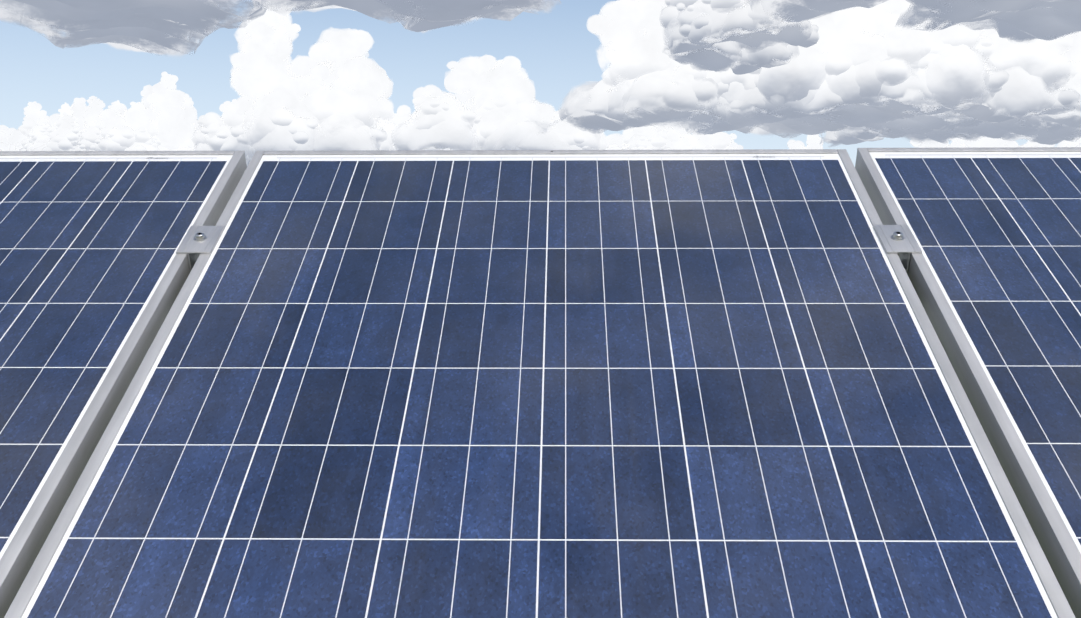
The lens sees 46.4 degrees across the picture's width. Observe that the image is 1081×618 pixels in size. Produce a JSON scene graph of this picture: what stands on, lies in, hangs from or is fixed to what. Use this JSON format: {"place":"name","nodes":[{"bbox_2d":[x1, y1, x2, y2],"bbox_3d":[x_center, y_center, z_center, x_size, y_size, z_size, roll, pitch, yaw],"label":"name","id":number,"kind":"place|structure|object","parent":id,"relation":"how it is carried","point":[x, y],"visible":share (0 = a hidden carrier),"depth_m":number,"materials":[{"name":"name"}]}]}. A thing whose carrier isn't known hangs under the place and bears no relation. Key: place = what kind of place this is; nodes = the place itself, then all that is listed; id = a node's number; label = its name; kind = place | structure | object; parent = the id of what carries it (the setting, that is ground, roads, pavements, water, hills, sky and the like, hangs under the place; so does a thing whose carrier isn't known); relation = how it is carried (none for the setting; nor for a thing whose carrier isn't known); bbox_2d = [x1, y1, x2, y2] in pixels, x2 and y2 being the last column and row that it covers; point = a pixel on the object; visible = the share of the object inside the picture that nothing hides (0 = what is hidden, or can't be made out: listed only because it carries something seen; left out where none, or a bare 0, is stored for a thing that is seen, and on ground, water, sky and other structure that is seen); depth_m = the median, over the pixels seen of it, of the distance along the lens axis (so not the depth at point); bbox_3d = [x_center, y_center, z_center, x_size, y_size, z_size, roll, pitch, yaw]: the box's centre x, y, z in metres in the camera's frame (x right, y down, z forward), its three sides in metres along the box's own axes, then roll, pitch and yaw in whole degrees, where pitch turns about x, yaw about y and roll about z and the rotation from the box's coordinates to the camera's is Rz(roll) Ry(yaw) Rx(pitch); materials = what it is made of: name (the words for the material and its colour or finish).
{"place":"outdoors","nodes":[
{"label":"outdoors","id":0,"kind":"place"},
{"bbox_2d":[0,0,1057,166],"label":"sky","id":1,"kind":"structure","parent":0,"point":[556,49],"materials":[{"name":"blue"}]},
{"bbox_2d":[0,0,1080,165],"bbox_3d":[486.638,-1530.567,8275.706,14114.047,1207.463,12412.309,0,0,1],"label":"cloud","id":2,"kind":"structure","parent":0,"point":[938,73],"depth_m":6181.26,"materials":[{"name":"white"}]},
{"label":"posts","id":3,"kind":"object","parent":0,"visible":0},
{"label":"mounting rails","id":4,"kind":"object","parent":3,"relation":"on","visible":0},
{"bbox_2d":[0,151,246,617],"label":"solar panel","id":5,"kind":"object","parent":4,"relation":"on","point":[94,270],"visible":1,"depth_m":1.72,"materials":[{"name":"glass"}]},
{"bbox_2d":[176,225,223,271],"bbox_3d":[-0.497,-0.091,1.851,0.050,0.043,0.086,0,30,1],"label":"clamp","id":6,"kind":"object","parent":4,"relation":"attached to","point":[197,241],"visible":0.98,"depth_m":1.84,"materials":[{"name":"metal"}]},
{"bbox_2d":[4,149,1074,617],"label":"solar panel","id":7,"kind":"object","parent":4,"relation":"on","point":[544,383],"visible":1,"depth_m":1.45,"materials":[{"name":"glass"}]},
{"bbox_2d":[874,224,921,273],"bbox_3d":[0.516,-0.091,1.831,0.050,0.043,0.086,0,30,1],"label":"clamp","id":8,"kind":"object","parent":4,"relation":"attached to","point":[900,241],"visible":0.98,"depth_m":1.82,"materials":[{"name":"metal"}]},
{"bbox_2d":[855,147,1080,617],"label":"solar panel","id":9,"kind":"object","parent":4,"relation":"on","point":[994,272],"visible":0.85,"depth_m":1.70,"materials":[{"name":"glass"}]}
]}

